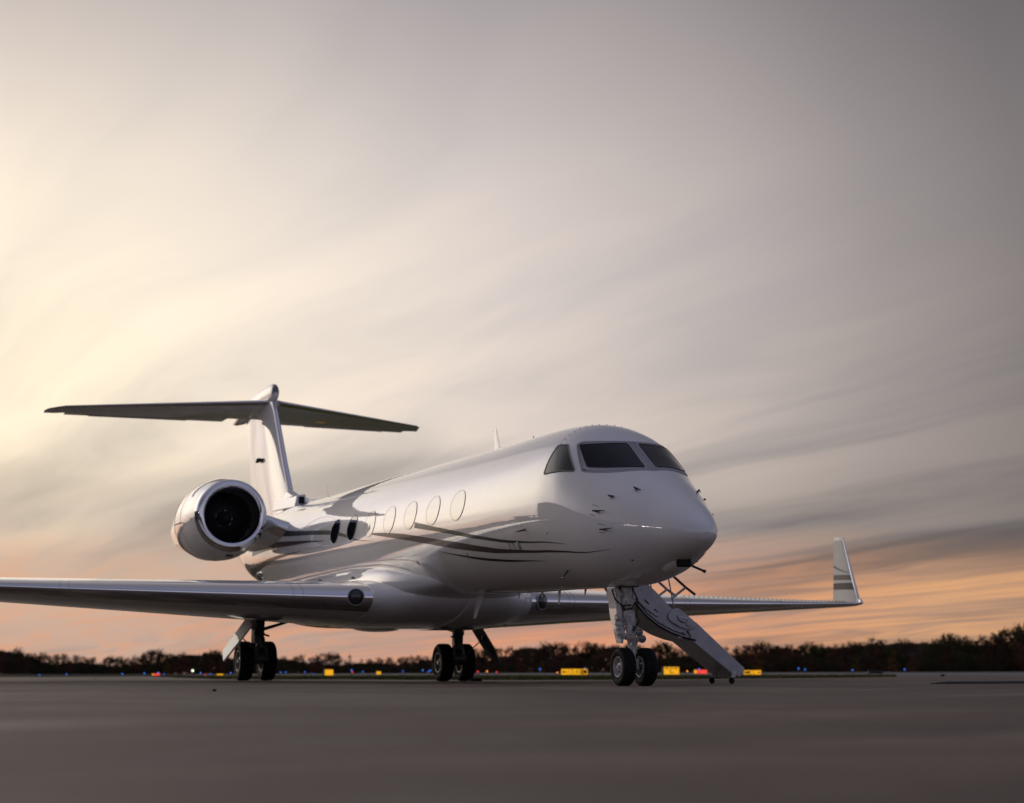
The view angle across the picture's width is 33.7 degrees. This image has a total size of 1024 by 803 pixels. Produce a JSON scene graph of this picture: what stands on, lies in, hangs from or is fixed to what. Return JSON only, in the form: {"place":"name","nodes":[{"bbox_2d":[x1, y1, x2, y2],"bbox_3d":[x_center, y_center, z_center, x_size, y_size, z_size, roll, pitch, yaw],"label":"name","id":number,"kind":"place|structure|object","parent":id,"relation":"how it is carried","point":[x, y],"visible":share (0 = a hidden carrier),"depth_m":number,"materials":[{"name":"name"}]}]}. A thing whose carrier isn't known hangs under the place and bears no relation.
{"place":"outdoors","nodes":[
{"label":"outdoors","id":0,"kind":"place"},
{"bbox_2d":[0,674,191,676],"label":"verge","id":1,"kind":"structure","parent":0,"point":[73,675],"depth_m":166.38,"materials":[{"name":"green plant"}]},
{"bbox_2d":[138,661,150,673],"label":"shade tree","id":2,"kind":"object","parent":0,"point":[144,666],"visible":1,"depth_m":414.45,"materials":[{"name":"green plant"}]},
{"bbox_2d":[380,657,396,673],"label":"shade tree","id":3,"kind":"object","parent":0,"point":[391,662],"visible":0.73,"depth_m":472.45,"materials":[{"name":"brown plant"}]},
{"bbox_2d":[180,675,768,677],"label":"grass strip","id":4,"kind":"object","parent":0,"point":[392,675],"depth_m":115.23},
{"bbox_2d":[561,669,587,674],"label":"airfield sign","id":5,"kind":"object","parent":4,"relation":"on","point":[574,671],"visible":0.98,"depth_m":98.55,"materials":[{"name":"yellow"}]},
{"bbox_2d":[662,667,678,674],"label":"airfield sign","id":6,"kind":"object","parent":4,"relation":"on","point":[670,670],"visible":0.96,"depth_m":98.18,"materials":[{"name":"yellow"}]},
{"bbox_2d":[0,674,1023,802],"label":"apron","id":7,"kind":"object","parent":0,"point":[152,739],"visible":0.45,"depth_m":4.72,"materials":[{"name":"asphalt"}]},
{"bbox_2d":[0,384,862,685],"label":"business jet","id":8,"kind":"object","parent":7,"relation":"on","point":[560,526],"visible":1,"depth_m":30.23,"materials":[{"name":"white paint"}]},
{"bbox_2d":[330,519,340,543],"bbox_3d":[-3.528,2.606,33.950,0.100,0.501,0.662,3,-10,-21],"label":"cabin window","id":9,"kind":"structure","parent":8,"relation":"in","point":[335,529],"depth_m":33.94,"materials":[{"name":"black glass"}]},
{"bbox_2d":[347,515,357,540],"bbox_3d":[-3.085,2.448,32.813,0.101,0.502,0.662,3,-10,-21],"label":"cabin window","id":10,"kind":"structure","parent":8,"relation":"in","point":[352,525],"depth_m":32.80,"materials":[{"name":"black glass"}]},
{"bbox_2d":[364,511,375,536],"bbox_3d":[-2.640,2.291,31.677,0.101,0.497,0.656,3,-10,-21],"label":"cabin window","id":11,"kind":"structure","parent":8,"relation":"in","point":[370,521],"depth_m":31.66,"materials":[{"name":"white glass"}]},
{"bbox_2d":[383,506,395,532],"bbox_3d":[-2.195,2.134,30.541,0.104,0.496,0.656,3,-10,-21],"label":"cabin window","id":12,"kind":"structure","parent":8,"relation":"in","point":[389,518],"depth_m":30.52,"materials":[{"name":"white glass"}]},
{"bbox_2d":[404,501,416,528],"bbox_3d":[-1.748,1.977,29.405,0.106,0.495,0.656,3,-10,-21],"label":"cabin window","id":13,"kind":"structure","parent":8,"relation":"in","point":[410,514],"depth_m":29.39,"materials":[{"name":"white glass"}]},
{"bbox_2d":[426,496,439,524],"bbox_3d":[-1.301,1.821,28.270,0.108,0.494,0.656,3,-10,-21],"label":"cabin window","id":14,"kind":"structure","parent":8,"relation":"in","point":[432,511],"depth_m":28.25,"materials":[{"name":"white glass"}]},
{"bbox_2d":[450,490,464,520],"bbox_3d":[-0.853,1.664,27.135,0.110,0.492,0.656,3,-10,-21],"label":"cabin window","id":15,"kind":"structure","parent":8,"relation":"in","point":[457,505],"depth_m":27.12,"materials":[{"name":"white glass"}]},
{"bbox_2d":[543,444,574,474],"bbox_3d":[0.735,0.799,23.934,0.262,0.458,0.705,6,-11,-33],"label":"side cockpit window","id":16,"kind":"structure","parent":8,"relation":"in","point":[560,460],"depth_m":23.96,"materials":[{"name":"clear glass"}]},
{"bbox_2d":[930,681,1023,683],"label":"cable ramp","id":17,"kind":"structure","parent":7,"relation":"on","point":[973,682],"depth_m":26.00,"materials":[{"name":"black rubber"}]},
{"bbox_2d":[0,0,1023,673],"label":"sky","id":18,"kind":"structure","parent":0,"point":[775,245],"materials":[{"name":"grey"}]},
{"bbox_2d":[152,673,896,679],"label":"grass","id":19,"kind":"structure","parent":0,"point":[526,677],"depth_m":51.70,"materials":[{"name":"plant"}]},
{"bbox_2d":[566,654,578,668],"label":"shade tree","id":20,"kind":"object","parent":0,"point":[576,664],"visible":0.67,"depth_m":432.50,"materials":[{"name":"green plant"}]},
{"bbox_2d":[172,672,1023,675],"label":"taxiway","id":21,"kind":"structure","parent":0,"point":[949,673],"depth_m":169.73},
{"bbox_2d":[411,655,424,670],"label":"shade tree","id":22,"kind":"object","parent":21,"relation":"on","point":[418,663],"visible":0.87,"depth_m":462.95,"materials":[{"name":"brown plant"}]},
{"bbox_2d":[476,649,493,672],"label":"shade tree","id":23,"kind":"object","parent":21,"relation":"on","point":[479,657],"visible":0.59,"depth_m":481.41,"materials":[{"name":"brown plant"}]},
{"bbox_2d":[493,655,505,672],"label":"shade tree","id":24,"kind":"object","parent":21,"relation":"on","point":[495,664],"visible":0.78,"depth_m":421.60,"materials":[{"name":"brown plant"}]},
{"bbox_2d":[509,647,533,672],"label":"shade tree","id":25,"kind":"object","parent":21,"relation":"on","point":[521,651],"visible":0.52,"depth_m":464.59,"materials":[{"name":"green plant"}]},
{"bbox_2d":[520,654,537,672],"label":"shade tree","id":26,"kind":"object","parent":21,"relation":"on","point":[528,659],"visible":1,"depth_m":418.51,"materials":[{"name":"green plant"}]},
{"bbox_2d":[529,653,551,672],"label":"shade tree","id":27,"kind":"object","parent":21,"relation":"on","point":[543,655],"visible":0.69,"depth_m":439.74,"materials":[{"name":"green plant"}]},
{"bbox_2d":[575,641,600,669],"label":"shade tree","id":28,"kind":"object","parent":21,"relation":"on","point":[581,653],"visible":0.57,"depth_m":493.12,"materials":[{"name":"brown plant"}]},
{"bbox_2d":[583,643,598,672],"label":"shade tree","id":29,"kind":"object","parent":21,"relation":"on","point":[592,649],"visible":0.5,"depth_m":493.06,"materials":[{"name":"brown plant"}]},
{"bbox_2d":[586,657,598,672],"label":"shade tree","id":30,"kind":"object","parent":21,"relation":"on","point":[589,664],"visible":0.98,"depth_m":415.00,"materials":[{"name":"green plant"}]},
{"bbox_2d":[651,641,677,665],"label":"shade tree","id":31,"kind":"object","parent":21,"relation":"on","point":[661,651],"visible":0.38,"depth_m":478.99,"materials":[{"name":"green plant"}]},
{"bbox_2d":[665,655,683,672],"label":"shade tree","id":32,"kind":"object","parent":21,"relation":"on","point":[673,662],"visible":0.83,"depth_m":420.57,"materials":[{"name":"green plant"}]},
{"bbox_2d":[734,651,749,672],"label":"shade tree","id":33,"kind":"object","parent":21,"relation":"on","point":[739,658],"visible":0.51,"depth_m":440.74,"materials":[{"name":"green plant"}]},
{"bbox_2d":[761,642,778,663],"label":"shade tree","id":34,"kind":"object","parent":21,"relation":"on","point":[769,649],"visible":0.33,"depth_m":483.57,"materials":[{"name":"green plant"}]},
{"bbox_2d":[761,651,781,672],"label":"shade tree","id":35,"kind":"object","parent":21,"relation":"on","point":[769,658],"visible":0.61,"depth_m":436.74,"materials":[{"name":"green plant"}]},
{"bbox_2d":[790,656,803,672],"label":"shade tree","id":36,"kind":"object","parent":21,"relation":"on","point":[796,664],"visible":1,"depth_m":414.67,"materials":[{"name":"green plant"}]},
{"bbox_2d":[792,645,809,669],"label":"shade tree","id":37,"kind":"object","parent":21,"relation":"on","point":[801,650],"visible":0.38,"depth_m":476.23,"materials":[{"name":"green plant"}]},
{"bbox_2d":[793,641,824,671],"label":"shade tree","id":38,"kind":"object","parent":21,"relation":"on","point":[807,647],"visible":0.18,"depth_m":506.38,"materials":[{"name":"green plant"}]},
{"bbox_2d":[801,642,832,672],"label":"shade tree","id":39,"kind":"object","parent":21,"relation":"on","point":[816,651],"visible":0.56,"depth_m":453.44,"materials":[{"name":"green plant"}]},
{"bbox_2d":[843,640,871,671],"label":"shade tree","id":40,"kind":"object","parent":21,"relation":"on","point":[855,649],"visible":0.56,"depth_m":446.97,"materials":[{"name":"green plant"}]},
{"bbox_2d":[864,633,880,670],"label":"bare tree","id":41,"kind":"object","parent":21,"relation":"on","point":[871,644],"visible":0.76,"depth_m":471.17,"materials":[{"name":"brown plant"}]},
{"bbox_2d":[868,639,888,668],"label":"shade tree","id":42,"kind":"object","parent":21,"relation":"on","point":[881,644],"visible":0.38,"depth_m":480.88,"materials":[{"name":"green plant"}]},
{"bbox_2d":[880,643,896,670],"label":"shade tree","id":43,"kind":"object","parent":21,"relation":"on","point":[886,654],"visible":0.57,"depth_m":458.13,"materials":[{"name":"black plant"}]},
{"bbox_2d":[889,645,911,671],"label":"shade tree","id":44,"kind":"object","parent":21,"relation":"on","point":[900,651],"visible":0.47,"depth_m":447.97,"materials":[{"name":"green plant"}]},
{"bbox_2d":[896,655,907,671],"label":"shade tree","id":45,"kind":"object","parent":21,"relation":"on","point":[902,664],"visible":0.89,"depth_m":403.00,"materials":[{"name":"black plant"}]},
{"bbox_2d":[916,640,941,669],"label":"shade tree","id":46,"kind":"object","parent":21,"relation":"on","point":[923,646],"visible":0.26,"depth_m":460.66,"materials":[{"name":"black plant"}]},
{"bbox_2d":[914,638,949,671],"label":"shade tree","id":47,"kind":"object","parent":21,"relation":"on","point":[933,645],"visible":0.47,"depth_m":439.80,"materials":[{"name":"green plant"}]},
{"bbox_2d":[925,633,957,671],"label":"shade tree","id":48,"kind":"object","parent":21,"relation":"on","point":[945,642],"visible":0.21,"depth_m":459.29,"materials":[{"name":"green plant"}]},
{"bbox_2d":[945,635,986,671],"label":"shade tree","id":49,"kind":"object","parent":21,"relation":"on","point":[966,645],"visible":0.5,"depth_m":436.87,"materials":[{"name":"green plant"}]},
{"bbox_2d":[955,639,996,671],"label":"shade tree","id":50,"kind":"object","parent":21,"relation":"on","point":[978,651],"visible":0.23,"depth_m":448.60,"materials":[{"name":"green plant"}]},
{"bbox_2d":[970,655,987,671],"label":"shade tree","id":51,"kind":"object","parent":21,"relation":"on","point":[977,658],"visible":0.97,"depth_m":398.61,"materials":[{"name":"green plant"}]},
{"bbox_2d":[981,629,1014,671],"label":"shade tree","id":52,"kind":"object","parent":21,"relation":"on","point":[997,645],"visible":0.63,"depth_m":453.61,"materials":[{"name":"black plant"}]},
{"bbox_2d":[595,656,606,672],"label":"shade tree","id":53,"kind":"object","parent":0,"point":[599,663],"visible":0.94,"depth_m":442.81,"materials":[{"name":"green plant"}]},
{"bbox_2d":[589,643,1020,672],"bbox_3d":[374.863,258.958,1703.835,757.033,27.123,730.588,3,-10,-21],"label":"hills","id":54,"kind":"structure","parent":0,"point":[908,653],"depth_m":1503.25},
{"label":"ground","id":55,"kind":"structure","parent":0,"visible":0},
{"bbox_2d":[7,647,29,674],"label":"shade tree","id":56,"kind":"object","parent":55,"relation":"on","point":[16,654],"visible":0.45,"depth_m":483.92,"materials":[{"name":"black plant"}]},
{"bbox_2d":[9,658,30,674],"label":"shade tree","id":57,"kind":"object","parent":55,"relation":"on","point":[18,662],"visible":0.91,"depth_m":403.18,"materials":[{"name":"black plant"}]},
{"bbox_2d":[16,653,32,674],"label":"shade tree","id":58,"kind":"object","parent":55,"relation":"on","point":[26,657],"visible":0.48,"depth_m":467.08,"materials":[{"name":"brown plant"}]},
{"bbox_2d":[26,653,44,670],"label":"shade tree","id":59,"kind":"object","parent":55,"relation":"on","point":[32,656],"visible":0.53,"depth_m":471.56,"materials":[{"name":"black plant"}]},
{"bbox_2d":[33,652,53,673],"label":"shade tree","id":60,"kind":"object","parent":55,"relation":"on","point":[44,656],"visible":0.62,"depth_m":472.74,"materials":[{"name":"black plant"}]},
{"bbox_2d":[41,662,56,673],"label":"thicket","id":61,"kind":"object","parent":55,"relation":"on","point":[48,667],"visible":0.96,"depth_m":399.09,"materials":[{"name":"black plant"}]},
{"bbox_2d":[54,653,73,672],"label":"shade tree","id":62,"kind":"object","parent":55,"relation":"on","point":[64,660],"visible":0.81,"depth_m":473.48,"materials":[{"name":"brown plant"}]},
{"bbox_2d":[67,655,85,670],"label":"shade tree","id":63,"kind":"object","parent":55,"relation":"on","point":[76,659],"visible":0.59,"depth_m":439.42,"materials":[{"name":"brown plant"}]},
{"bbox_2d":[73,663,87,673],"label":"thicket","id":64,"kind":"object","parent":55,"relation":"on","point":[79,667],"visible":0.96,"depth_m":399.33,"materials":[{"name":"black plant"}]},
{"bbox_2d":[100,655,119,673],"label":"shade tree","id":65,"kind":"object","parent":55,"relation":"on","point":[111,660],"visible":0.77,"depth_m":441.76,"materials":[{"name":"black plant"}]},
{"bbox_2d":[111,656,131,673],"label":"shade tree","id":66,"kind":"object","parent":55,"relation":"on","point":[119,661],"visible":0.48,"depth_m":485.38,"materials":[{"name":"black plant"}]},
{"bbox_2d":[129,655,142,673],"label":"autumn tree","id":67,"kind":"object","parent":55,"relation":"on","point":[132,662],"visible":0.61,"depth_m":460.92,"materials":[{"name":"brown plant"}]},
{"bbox_2d":[139,650,162,673],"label":"shade tree","id":68,"kind":"object","parent":55,"relation":"on","point":[143,659],"visible":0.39,"depth_m":475.99,"materials":[{"name":"brown plant"}]},
{"bbox_2d":[143,648,167,672],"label":"shade tree","id":69,"kind":"object","parent":55,"relation":"on","point":[160,655],"visible":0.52,"depth_m":457.12,"materials":[{"name":"plant"}]},
{"bbox_2d":[147,662,163,673],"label":"thicket","id":70,"kind":"object","parent":55,"relation":"on","point":[155,667],"visible":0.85,"depth_m":432.59,"materials":[{"name":"black plant"}]},
{"bbox_2d":[165,653,181,673],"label":"shade tree","id":71,"kind":"object","parent":55,"relation":"on","point":[172,659],"visible":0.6,"depth_m":443.61,"materials":[{"name":"black plant"}]},
{"bbox_2d":[175,652,192,673],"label":"autumn tree","id":72,"kind":"object","parent":55,"relation":"on","point":[184,661],"visible":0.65,"depth_m":487.15,"materials":[{"name":"brown plant"}]},
{"bbox_2d":[187,654,201,669],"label":"shade tree","id":73,"kind":"object","parent":55,"relation":"on","point":[194,663],"visible":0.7,"depth_m":489.33,"materials":[{"name":"green plant"}]},
{"bbox_2d":[197,654,211,673],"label":"shade tree","id":74,"kind":"object","parent":55,"relation":"on","point":[205,658],"visible":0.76,"depth_m":451.37,"materials":[{"name":"green plant"}]},
{"bbox_2d":[200,649,227,673],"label":"shade tree","id":75,"kind":"object","parent":55,"relation":"on","point":[214,657],"visible":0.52,"depth_m":502.52,"materials":[{"name":"black plant"}]},
{"bbox_2d":[206,650,228,673],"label":"shade tree","id":76,"kind":"object","parent":55,"relation":"on","point":[218,665],"visible":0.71,"depth_m":502.65,"materials":[{"name":"black plant"}]},
{"bbox_2d":[1,642,1014,673],"bbox_3d":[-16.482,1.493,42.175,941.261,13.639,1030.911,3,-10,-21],"label":"woodland","id":77,"kind":"object","parent":55,"relation":"on","point":[200,657],"visible":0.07,"depth_m":523.70,"materials":[{"name":"black plant"}]},
{"bbox_2d":[498,646,521,672],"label":"autumn tree","id":78,"kind":"object","parent":55,"relation":"on","point":[508,650],"visible":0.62,"depth_m":461.57,"materials":[{"name":"brown plant"}]},
{"bbox_2d":[534,641,562,672],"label":"shade tree","id":79,"kind":"object","parent":55,"relation":"on","point":[547,651],"visible":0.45,"depth_m":471.02,"materials":[{"name":"green plant"}]},
{"bbox_2d":[545,656,559,672],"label":"autumn tree","id":80,"kind":"object","parent":55,"relation":"on","point":[552,669],"visible":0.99,"depth_m":414.01,"materials":[{"name":"brown plant"}]},
{"bbox_2d":[550,643,579,668],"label":"autumn tree","id":81,"kind":"object","parent":55,"relation":"on","point":[566,649],"visible":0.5,"depth_m":456.93,"materials":[{"name":"brown plant"}]},
{"bbox_2d":[555,660,576,672],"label":"thicket","id":82,"kind":"object","parent":55,"relation":"on","point":[568,665],"visible":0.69,"depth_m":421.55,"materials":[{"name":"black plant"}]},
{"bbox_2d":[592,643,611,672],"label":"autumn tree","id":83,"kind":"object","parent":55,"relation":"on","point":[600,649],"visible":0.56,"depth_m":458.38,"materials":[{"name":"brown plant"}]},
{"bbox_2d":[666,647,686,666],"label":"autumn tree","id":84,"kind":"object","parent":55,"relation":"on","point":[674,652],"visible":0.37,"depth_m":473.49,"materials":[{"name":"brown plant"}]},
{"bbox_2d":[682,659,704,672],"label":"thicket","id":85,"kind":"object","parent":55,"relation":"on","point":[690,669],"visible":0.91,"depth_m":419.95,"materials":[{"name":"black plant"}]},
{"bbox_2d":[743,641,763,668],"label":"autumn tree","id":86,"kind":"object","parent":55,"relation":"on","point":[751,655],"visible":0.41,"depth_m":463.73,"materials":[{"name":"brown plant"}]},
{"bbox_2d":[777,645,803,672],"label":"autumn tree","id":87,"kind":"object","parent":55,"relation":"on","point":[791,653],"visible":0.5,"depth_m":462.27,"materials":[{"name":"brown plant"}]},
{"bbox_2d":[799,659,822,672],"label":"thicket","id":88,"kind":"object","parent":55,"relation":"on","point":[807,663],"visible":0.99,"depth_m":410.84,"materials":[{"name":"black plant"}]},
{"bbox_2d":[808,657,829,672],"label":"thicket","id":89,"kind":"object","parent":55,"relation":"on","point":[819,663],"visible":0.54,"depth_m":419.20,"materials":[{"name":"black plant"}]},
{"bbox_2d":[823,661,840,672],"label":"thicket","id":90,"kind":"object","parent":55,"relation":"on","point":[830,665],"visible":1,"depth_m":406.67,"materials":[{"name":"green plant"}]},
{"bbox_2d":[824,643,845,667],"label":"autumn tree","id":91,"kind":"object","parent":55,"relation":"on","point":[833,649],"visible":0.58,"depth_m":446.40,"materials":[{"name":"brown plant"}]},
{"bbox_2d":[835,661,849,672],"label":"thicket","id":92,"kind":"object","parent":55,"relation":"on","point":[840,664],"visible":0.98,"depth_m":407.07,"materials":[{"name":"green plant"}]},
{"bbox_2d":[830,642,858,667],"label":"autumn tree","id":93,"kind":"object","parent":55,"relation":"on","point":[848,656],"visible":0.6,"depth_m":443.88,"materials":[{"name":"brown plant"}]},
{"bbox_2d":[887,650,900,671],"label":"golden tree","id":94,"kind":"object","parent":55,"relation":"on","point":[893,667],"visible":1,"depth_m":390.55,"materials":[{"name":"brown plant"}]},
{"bbox_2d":[881,638,925,671],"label":"shade tree","id":95,"kind":"object","parent":55,"relation":"on","point":[908,646],"visible":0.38,"depth_m":499.84,"materials":[{"name":"black plant"}]},
{"bbox_2d":[957,655,980,671],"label":"thicket","id":96,"kind":"object","parent":55,"relation":"on","point":[968,667],"visible":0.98,"depth_m":398.08,"materials":[{"name":"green plant"}]},
{"bbox_2d":[970,635,997,671],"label":"autumn tree","id":97,"kind":"object","parent":55,"relation":"on","point":[978,642],"visible":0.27,"depth_m":457.21,"materials":[{"name":"brown plant"}]},
{"bbox_2d":[992,627,1020,671],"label":"shade tree","id":98,"kind":"object","parent":55,"relation":"on","point":[1006,639],"visible":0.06,"depth_m":489.38,"materials":[{"name":"black plant"}]},
{"bbox_2d":[1001,659,1018,671],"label":"thicket","id":99,"kind":"object","parent":55,"relation":"on","point":[1010,662],"visible":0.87,"depth_m":424.92,"materials":[{"name":"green plant"}]},
{"bbox_2d":[1001,623,1023,670],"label":"shade tree","id":100,"kind":"object","parent":55,"relation":"on","point":[1013,639],"visible":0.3,"depth_m":460.01,"materials":[{"name":"black plant"}]},
{"bbox_2d":[1010,627,1023,662],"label":"shade tree","id":101,"kind":"object","parent":55,"relation":"on","point":[1020,637],"visible":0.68,"depth_m":436.83,"materials":[{"name":"black plant"}]},
{"label":"far verge","id":102,"kind":"structure","parent":0,"visible":0},
{"bbox_2d":[277,656,294,673],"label":"shade tree","id":103,"kind":"object","parent":102,"relation":"on","point":[283,659],"visible":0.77,"depth_m":455.68,"materials":[{"name":"black plant"}]},
{"bbox_2d":[294,662,307,673],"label":"shade tree","id":104,"kind":"object","parent":102,"relation":"on","point":[300,668],"visible":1,"depth_m":427.00,"materials":[{"name":"black plant"}]},
{"bbox_2d":[313,652,328,673],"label":"shade tree","id":105,"kind":"object","parent":102,"relation":"on","point":[318,659],"visible":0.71,"depth_m":474.72,"materials":[{"name":"brown plant"}]},
{"bbox_2d":[320,652,341,670],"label":"shade tree","id":106,"kind":"object","parent":102,"relation":"on","point":[332,657],"visible":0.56,"depth_m":479.99,"materials":[{"name":"green plant"}]},
{"bbox_2d":[342,662,355,673],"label":"shade tree","id":107,"kind":"object","parent":102,"relation":"on","point":[347,665],"visible":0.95,"depth_m":414.51,"materials":[{"name":"green plant"}]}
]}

